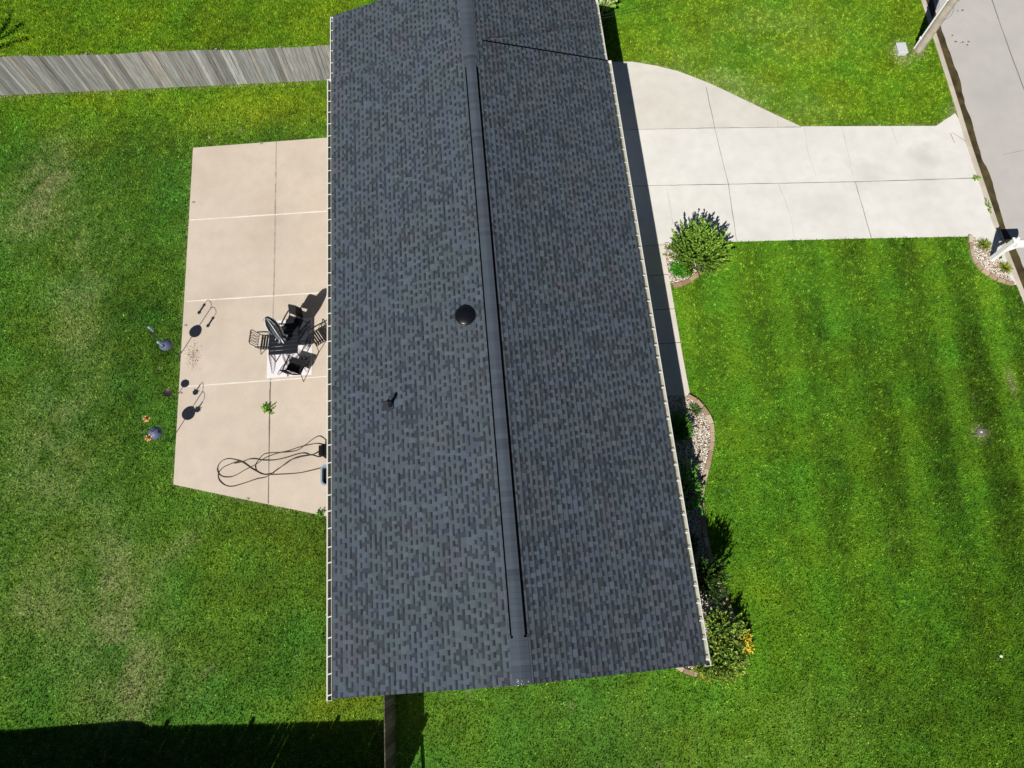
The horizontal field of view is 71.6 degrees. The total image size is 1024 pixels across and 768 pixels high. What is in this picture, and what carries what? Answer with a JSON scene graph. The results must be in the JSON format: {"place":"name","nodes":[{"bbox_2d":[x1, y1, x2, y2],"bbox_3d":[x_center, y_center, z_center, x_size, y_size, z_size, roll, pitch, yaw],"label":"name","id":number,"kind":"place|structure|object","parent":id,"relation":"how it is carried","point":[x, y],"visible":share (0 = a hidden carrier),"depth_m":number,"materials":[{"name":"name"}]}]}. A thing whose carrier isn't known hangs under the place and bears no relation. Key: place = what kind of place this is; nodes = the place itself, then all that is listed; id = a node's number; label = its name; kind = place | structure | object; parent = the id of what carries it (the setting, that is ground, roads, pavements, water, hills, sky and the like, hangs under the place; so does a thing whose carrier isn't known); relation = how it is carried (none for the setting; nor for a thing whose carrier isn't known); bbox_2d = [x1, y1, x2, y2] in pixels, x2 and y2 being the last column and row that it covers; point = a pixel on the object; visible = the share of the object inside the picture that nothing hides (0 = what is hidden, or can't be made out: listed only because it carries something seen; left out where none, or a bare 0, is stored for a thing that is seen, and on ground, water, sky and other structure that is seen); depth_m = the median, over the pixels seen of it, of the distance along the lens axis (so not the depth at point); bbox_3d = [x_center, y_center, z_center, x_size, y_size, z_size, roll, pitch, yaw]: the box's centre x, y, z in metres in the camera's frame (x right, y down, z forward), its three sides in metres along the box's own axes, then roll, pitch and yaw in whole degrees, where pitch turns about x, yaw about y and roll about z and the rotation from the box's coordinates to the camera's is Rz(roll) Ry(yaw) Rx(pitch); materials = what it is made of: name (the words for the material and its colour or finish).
{"place":"outdoors","nodes":[
{"label":"outdoors","id":0,"kind":"place"},
{"bbox_2d":[173,138,326,515],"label":"patio","id":1,"kind":"structure","parent":0,"point":[257,243],"depth_m":25.14,"materials":[{"name":"concrete"}]},
{"bbox_2d":[184,333,199,369],"bbox_3d":[-11.085,-1.077,24.647,0.624,0.006,1.472,-5,71,-2],"label":"bird seed","id":2,"kind":"object","parent":1,"relation":"on","point":[192,356],"visible":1,"depth_m":24.60,"materials":[{"name":"beige food"}]},
{"bbox_2d":[248,329,269,352],"bbox_3d":[-8.443,-1.455,24.288,0.766,0.943,0.614,1,71,0],"label":"patio chair","id":3,"kind":"object","parent":1,"relation":"on","point":[261,346],"visible":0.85,"depth_m":24.21,"materials":[{"name":"black metal"}]},
{"bbox_2d":[260,403,273,415],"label":"weed","id":4,"kind":"object","parent":1,"relation":"on","point":[265,406],"visible":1,"depth_m":23.90,"materials":[{"name":"green plant"}]},
{"bbox_2d":[217,436,326,486],"bbox_3d":[-7.840,2.617,23.340,3.658,0.044,1.112,-14,71,-5],"label":"garden hose","id":5,"kind":"object","parent":1,"relation":"on","point":[239,461],"visible":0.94,"depth_m":23.35,"materials":[{"name":"brown rubber"}]},
{"bbox_2d":[267,318,311,377],"bbox_3d":[-7.740,-1.269,24.714,1.538,0.012,2.136,-5,71,-2],"label":"rug","id":6,"kind":"object","parent":1,"relation":"on","point":[274,368],"visible":0.53,"depth_m":24.60,"materials":[{"name":"white fabric"}]},
{"bbox_2d":[264,316,291,349],"bbox_3d":[-7.737,-1.670,23.490,0.480,2.550,0.480,-14,71,-5],"label":"patio umbrella","id":7,"kind":"object","parent":6,"relation":"on","point":[273,327],"visible":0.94,"depth_m":22.98,"materials":[{"name":"black"}]},
{"bbox_2d":[268,326,303,361],"bbox_3d":[-7.737,-1.364,24.367,0.980,0.730,0.988,-5,71,-2],"label":"patio table","id":8,"kind":"object","parent":6,"relation":"on","point":[285,346],"visible":0.88,"depth_m":23.98,"materials":[{"name":"black metal"}]},
{"bbox_2d":[281,304,308,337],"bbox_3d":[-7.532,-2.184,24.542,0.614,0.943,0.791,19,72,7],"label":"patio chair","id":9,"kind":"object","parent":6,"relation":"on","point":[293,320],"visible":0.88,"depth_m":24.52,"materials":[{"name":"black metal"}]},
{"bbox_2d":[280,355,309,381],"bbox_3d":[-7.339,-0.547,23.970,0.614,0.943,0.791,18,72,6],"label":"patio chair","id":10,"kind":"object","parent":6,"relation":"on","point":[296,365],"visible":1,"depth_m":23.99,"materials":[{"name":"black metal"}]},
{"bbox_2d":[307,319,326,351],"bbox_3d":[-6.575,-1.689,24.369,0.766,0.943,0.614,-33,74,-11],"label":"patio chair","id":11,"kind":"object","parent":1,"relation":"on","point":[320,337],"visible":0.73,"depth_m":24.36,"materials":[{"name":"black metal"}]},
{"bbox_2d":[319,443,326,458],"bbox_3d":[-6.069,2.183,23.254,0.500,0.454,0.428,-5,71,-2],"label":"hose reel","id":12,"kind":"object","parent":1,"relation":"on","point":[323,450],"visible":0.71,"depth_m":23.12,"materials":[{"name":"black plastic"}]},
{"bbox_2d":[320,464,326,485],"bbox_3d":[-5.924,2.976,23.048,0.500,0.360,0.700,-5,71,-2],"label":"plastic tub","id":13,"kind":"object","parent":1,"relation":"on","point":[323,475],"visible":0.46,"depth_m":22.95,"materials":[{"name":"white plastic"}]},
{"bbox_2d":[0,0,1023,767],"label":"lawn","id":14,"kind":"structure","parent":0,"point":[576,698],"depth_m":22.98,"materials":[{"name":"green plant"}]},
{"bbox_2d":[140,416,170,441],"bbox_3d":[-11.353,1.592,22.691,0.498,2.108,0.440,32,74,11],"label":"feeder pole","id":15,"kind":"object","parent":14,"relation":"on","point":[155,432],"visible":0.94,"depth_m":22.47,"materials":[{"name":"black metal"}]},
{"bbox_2d":[143,416,149,421],"bbox_3d":[-11.432,1.060,22.107,0.245,0.320,0.224,-7,71,-3],"label":"nectar feeder","id":16,"kind":"object","parent":15,"relation":"hanging from","point":[146,419],"visible":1,"depth_m":22.20,"materials":[{"name":"orange plastic"}]},
{"bbox_2d":[144,434,151,441],"bbox_3d":[-11.268,1.643,21.904,0.245,0.320,0.224,-21,72,-7],"label":"nectar feeder","id":17,"kind":"object","parent":15,"relation":"hanging from","point":[148,438],"visible":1,"depth_m":21.99,"materials":[{"name":"orange plastic"}]},
{"bbox_2d":[146,325,179,356],"bbox_3d":[-11.540,-1.313,23.642,0.515,2.228,0.420,13,71,5],"label":"feeder pole","id":18,"kind":"object","parent":14,"relation":"on","point":[167,343],"visible":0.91,"depth_m":23.54,"materials":[{"name":"black metal"}]},
{"bbox_2d":[0,45,329,94],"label":"wooden fence","id":19,"kind":"object","parent":14,"relation":"on","point":[36,75],"visible":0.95,"depth_m":27.60,"materials":[{"name":"grey wood"}]},
{"bbox_2d":[163,389,175,398],"bbox_3d":[-11.430,0.399,23.871,0.294,0.665,0.294,-5,71,-2],"label":"bird bath","id":20,"kind":"object","parent":14,"relation":"on","point":[167,392],"visible":1,"depth_m":23.59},
{"bbox_2d":[315,509,324,517],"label":"weed","id":21,"kind":"object","parent":14,"relation":"on","point":[319,513],"visible":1,"depth_m":22.77,"materials":[{"name":"green plant"}]},
{"bbox_2d":[384,694,395,767],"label":"wooden fence","id":22,"kind":"object","parent":14,"relation":"on","point":[389,734],"visible":0.68,"depth_m":19.87,"materials":[{"name":"grey wood"}]},
{"bbox_2d":[326,0,710,700],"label":"house","id":23,"kind":"structure","parent":14,"relation":"on","point":[506,504],"depth_m":20.84,"materials":[{"name":"grey"}]},
{"bbox_2d":[598,0,617,12],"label":"hosta","id":24,"kind":"object","parent":14,"relation":"on","point":[605,5],"visible":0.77,"depth_m":29.33,"materials":[{"name":"green plant"}]},
{"bbox_2d":[739,628,754,656],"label":"yellow flowers","id":25,"kind":"object","parent":14,"relation":"on","point":[747,643],"visible":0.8,"depth_m":21.25,"materials":[{"name":"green plant"}]},
{"bbox_2d":[895,42,908,55],"bbox_3d":[15.941,-13.707,29.080,0.400,0.195,0.550,-3,71,-1],"label":"utility box","id":26,"kind":"object","parent":14,"relation":"on","point":[901,48],"visible":1,"depth_m":29.00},
{"bbox_2d":[914,0,957,52],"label":"utility pole","id":27,"kind":"object","parent":14,"relation":"on","point":[947,7],"visible":1,"depth_m":27.86,"materials":[{"name":"brown wood"}]},
{"bbox_2d":[486,0,667,37],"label":"power cable","id":28,"kind":"object","parent":27,"relation":"attached to","point":[577,20],"visible":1,"depth_m":24.24,"materials":[{"name":"grey plastic"}]},
{"bbox_2d":[496,0,683,37],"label":"power cable","id":29,"kind":"object","parent":27,"relation":"attached to","point":[591,20],"visible":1,"depth_m":24.42,"materials":[{"name":"grey plastic"}]},
{"bbox_2d":[976,428,984,436],"bbox_3d":[15.696,1.624,23.787,0.280,0.116,0.278,-5,71,-2],"label":"meter lid","id":30,"kind":"object","parent":14,"relation":"on","point":[980,432],"visible":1,"depth_m":23.74,"materials":[{"name":"metal"}]},
{"bbox_2d":[642,243,689,395],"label":"walkway","id":31,"kind":"structure","parent":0,"point":[669,345],"depth_m":25.11,"materials":[{"name":"concrete"}]},
{"bbox_2d":[612,62,1015,284],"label":"driveway","id":32,"kind":"structure","parent":0,"point":[738,169],"depth_m":27.17,"materials":[{"name":"concrete"}]},
{"bbox_2d":[971,174,981,180],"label":"weed","id":33,"kind":"object","parent":32,"relation":"on","point":[975,176],"visible":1,"depth_m":27.05,"materials":[{"name":"green plant"}]},
{"bbox_2d":[984,197,991,213],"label":"weed","id":34,"kind":"object","parent":32,"relation":"on","point":[988,205],"visible":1,"depth_m":26.65,"materials":[{"name":"green plant"}]},
{"bbox_2d":[663,241,1007,670],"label":"garden soil","id":35,"kind":"structure","parent":0,"point":[697,426],"depth_m":23.62,"materials":[{"name":"beige gravel"}]},
{"bbox_2d":[673,282,682,287],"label":"edging brick","id":36,"kind":"object","parent":35,"relation":"on","point":[677,284],"visible":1,"depth_m":25.50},
{"bbox_2d":[669,261,693,277],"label":"ground cover","id":37,"kind":"object","parent":35,"relation":"on","point":[677,272],"visible":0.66,"depth_m":25.62,"materials":[{"name":"green plant"}]},
{"bbox_2d":[664,242,703,282],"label":"gravel","id":38,"kind":"structure","parent":35,"relation":"on","point":[667,249],"depth_m":25.83,"materials":[{"name":"beige gravel"}]},
{"bbox_2d":[662,215,734,278],"bbox_3d":[6.592,-4.781,25.125,2.610,1.730,2.456,-5,71,-2],"label":"spiky shrub","id":39,"kind":"object","parent":38,"relation":"on","point":[705,247],"visible":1,"depth_m":24.89,"materials":[{"name":"green plant"}]},
{"bbox_2d":[682,279,690,285],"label":"edging brick","id":40,"kind":"object","parent":35,"relation":"on","point":[686,282],"visible":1,"depth_m":25.54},
{"bbox_2d":[683,668,693,675],"bbox_3d":[5.294,8.643,21.296,0.305,0.130,0.140,17,71,6],"label":"edging brick","id":41,"kind":"object","parent":35,"relation":"on","point":[686,671],"visible":0.96,"depth_m":21.23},
{"bbox_2d":[679,457,704,514],"bbox_3d":[5.658,3.279,22.628,0.983,1.129,1.826,8,71,3],"label":"broadleaf shrub","id":42,"kind":"object","parent":35,"relation":"on","point":[693,474],"visible":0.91,"depth_m":22.55,"materials":[{"name":"green plant"}]},
{"bbox_2d":[687,394,696,401],"bbox_3d":[6.111,0.485,24.146,0.307,0.130,0.140,30,74,9],"label":"edging brick","id":43,"kind":"object","parent":35,"relation":"on","point":[691,397],"visible":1,"depth_m":24.09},
{"bbox_2d":[689,274,697,281],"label":"edging brick","id":44,"kind":"object","parent":35,"relation":"on","point":[693,277],"visible":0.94,"depth_m":25.59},
{"bbox_2d":[695,399,703,408],"bbox_3d":[6.350,0.676,24.079,0.140,0.130,0.306,-36,76,-12],"label":"edging brick","id":45,"kind":"object","parent":35,"relation":"on","point":[699,403],"visible":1,"depth_m":24.02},
{"bbox_2d":[667,395,735,669],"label":"gravel","id":46,"kind":"structure","parent":35,"relation":"on","point":[705,433],"depth_m":23.47,"materials":[{"name":"beige gravel"}]},
{"bbox_2d":[670,409,695,445],"bbox_3d":[5.477,1.433,23.510,1.198,0.683,1.293,-5,71,-2],"label":"round shrub","id":47,"kind":"object","parent":46,"relation":"on","point":[681,424],"visible":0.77,"depth_m":23.43,"materials":[{"name":"green plant"}]},
{"bbox_2d":[687,402,703,417],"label":"daylily","id":48,"kind":"object","parent":46,"relation":"on","point":[694,409],"visible":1,"depth_m":23.93,"materials":[{"name":"green plant"}]},
{"bbox_2d":[689,528,702,558],"bbox_3d":[5.531,5.053,22.294,0.922,0.590,1.008,-5,71,-2],"label":"mounded shrub","id":49,"kind":"object","parent":46,"relation":"on","point":[693,544],"visible":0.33,"depth_m":22.26,"materials":[{"name":"green plant"}]},
{"bbox_2d":[688,655,751,688],"bbox_3d":[6.170,8.500,21.145,1.912,0.491,1.092,-5,71,-2],"label":"spreading shrub","id":50,"kind":"object","parent":46,"relation":"on","point":[707,680],"visible":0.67,"depth_m":21.07,"materials":[{"name":"green plant"}]},
{"bbox_2d":[700,517,705,526],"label":"edging brick","id":51,"kind":"object","parent":35,"relation":"on","point":[703,521],"visible":1,"depth_m":22.71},
{"bbox_2d":[701,478,706,487],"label":"edging brick","id":52,"kind":"object","parent":35,"relation":"on","point":[704,480],"visible":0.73,"depth_m":23.14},
{"bbox_2d":[702,527,707,536],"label":"edging brick","id":53,"kind":"object","parent":35,"relation":"on","point":[704,531],"visible":1,"depth_m":22.61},
{"bbox_2d":[701,406,709,415],"bbox_3d":[6.534,0.918,23.995,0.140,0.130,0.303,-32,75,-11],"label":"edging brick","id":54,"kind":"object","parent":35,"relation":"on","point":[705,411],"visible":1,"depth_m":23.93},
{"bbox_2d":[703,469,708,478],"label":"edging brick","id":55,"kind":"object","parent":35,"relation":"on","point":[705,474],"visible":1,"depth_m":23.22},
{"bbox_2d":[703,537,709,546],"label":"edging brick","id":56,"kind":"object","parent":35,"relation":"on","point":[706,542],"visible":1,"depth_m":22.50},
{"bbox_2d":[705,459,710,468],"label":"edging brick","id":57,"kind":"object","parent":35,"relation":"on","point":[708,464],"visible":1,"depth_m":23.33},
{"bbox_2d":[706,547,712,557],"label":"edging brick","id":58,"kind":"object","parent":35,"relation":"on","point":[709,552],"visible":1,"depth_m":22.40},
{"bbox_2d":[707,450,712,459],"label":"edging brick","id":59,"kind":"object","parent":35,"relation":"on","point":[710,454],"visible":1,"depth_m":23.43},
{"bbox_2d":[706,414,713,423],"bbox_3d":[6.659,1.190,23.900,0.140,0.130,0.307,-17,72,-5],"label":"edging brick","id":60,"kind":"object","parent":35,"relation":"on","point":[709,418],"visible":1,"depth_m":23.84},
{"bbox_2d":[709,423,714,432],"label":"edging brick","id":61,"kind":"object","parent":35,"relation":"on","point":[712,429],"visible":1,"depth_m":23.73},
{"bbox_2d":[709,442,714,450],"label":"edging brick","id":62,"kind":"object","parent":35,"relation":"on","point":[711,447],"visible":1,"depth_m":23.52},
{"bbox_2d":[710,432,714,441],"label":"edging brick","id":63,"kind":"object","parent":35,"relation":"on","point":[712,437],"visible":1,"depth_m":23.63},
{"bbox_2d":[694,555,736,606],"bbox_3d":[5.904,5.859,21.139,1.406,2.232,1.553,-5,71,-2],"label":"tall shrub","id":64,"kind":"object","parent":35,"relation":"on","point":[712,575],"visible":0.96,"depth_m":20.88,"materials":[{"name":"green plant"}]},
{"bbox_2d":[693,641,749,681],"bbox_3d":[6.126,8.202,21.124,1.885,0.725,1.222,-5,71,-2],"label":"rose bush","id":65,"kind":"object","parent":35,"relation":"on","point":[730,661],"visible":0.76,"depth_m":21.00,"materials":[{"name":"green plant"}]},
{"bbox_2d":[703,602,749,658],"bbox_3d":[6.351,7.402,21.233,1.482,1.044,1.595,-34,74,-11],"label":"rose bush","id":66,"kind":"object","parent":35,"relation":"on","point":[715,625],"visible":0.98,"depth_m":21.17,"materials":[{"name":"green plant"}]},
{"bbox_2d":[723,598,731,608],"bbox_3d":[6.655,6.770,21.950,0.140,0.130,0.307,-18,70,-7],"label":"edging brick","id":67,"kind":"object","parent":35,"relation":"on","point":[727,602],"visible":0.79,"depth_m":21.89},
{"bbox_2d":[729,608,734,618],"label":"edging brick","id":68,"kind":"object","parent":35,"relation":"on","point":[732,613],"visible":0.6,"depth_m":21.80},
{"bbox_2d":[968,235,972,242],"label":"edging brick","id":69,"kind":"object","parent":35,"relation":"on","point":[970,238],"visible":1,"depth_m":26.13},
{"bbox_2d":[968,242,973,249],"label":"edging brick","id":70,"kind":"object","parent":35,"relation":"on","point":[970,244],"visible":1,"depth_m":26.05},
{"bbox_2d":[969,249,974,256],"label":"edging brick","id":71,"kind":"object","parent":35,"relation":"on","point":[971,252],"visible":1,"depth_m":25.94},
{"bbox_2d":[971,256,978,264],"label":"edging brick","id":72,"kind":"object","parent":35,"relation":"on","point":[974,259],"visible":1,"depth_m":25.84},
{"bbox_2d":[976,263,983,270],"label":"edging brick","id":73,"kind":"object","parent":35,"relation":"on","point":[979,266],"visible":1,"depth_m":25.76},
{"bbox_2d":[981,268,990,275],"bbox_3d":[17.165,-4.043,25.728,0.120,0.130,0.282,-42,75,-12],"label":"edging brick","id":74,"kind":"object","parent":35,"relation":"on","point":[985,272],"visible":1,"depth_m":25.68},
{"bbox_2d":[972,237,1011,280],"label":"gravel","id":75,"kind":"structure","parent":35,"relation":"on","point":[990,267],"depth_m":25.86,"materials":[{"name":"beige gravel"}]},
{"bbox_2d":[975,238,991,251],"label":"ornamental grass","id":76,"kind":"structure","parent":75,"relation":"on","point":[986,244],"depth_m":26.01,"materials":[{"name":"green plant"}]},
{"bbox_2d":[989,237,1023,261],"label":"mailbox","id":77,"kind":"object","parent":75,"relation":"on","point":[1015,243],"visible":1,"depth_m":24.97,"materials":[{"name":"white plastic"}]},
{"bbox_2d":[988,273,997,280],"bbox_3d":[17.390,-3.864,25.665,0.284,0.130,0.120,34,75,12],"label":"edging brick","id":78,"kind":"object","parent":35,"relation":"on","point":[993,277],"visible":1,"depth_m":25.61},
{"bbox_2d":[997,277,1005,283],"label":"edging brick","id":79,"kind":"object","parent":35,"relation":"on","point":[1001,280],"visible":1,"depth_m":25.56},
{"bbox_2d":[998,261,1013,273],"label":"ornamental grass","id":80,"kind":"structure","parent":35,"relation":"on","point":[1006,267],"depth_m":25.71,"materials":[{"name":"green plant"}]},
{"bbox_2d":[1005,280,1014,285],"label":"edging brick","id":81,"kind":"object","parent":35,"relation":"on","point":[1008,282],"visible":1,"depth_m":25.54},
{"bbox_2d":[933,0,1023,266],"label":"road","id":82,"kind":"structure","parent":0,"point":[984,39],"depth_m":28.75,"materials":[{"name":"concrete"}]},
{"bbox_2d":[926,0,1023,287],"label":"gutter water","id":83,"kind":"structure","parent":82,"relation":"on","point":[956,82],"depth_m":27.79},
{"bbox_3d":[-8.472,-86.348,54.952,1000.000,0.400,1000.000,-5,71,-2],"label":"ground","id":84,"kind":"structure","parent":0,"visible":0},
{"bbox_2d":[921,0,1023,301],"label":"curb","id":85,"kind":"structure","parent":84,"relation":"on","point":[971,150],"depth_m":27.50,"materials":[{"name":"concrete"}]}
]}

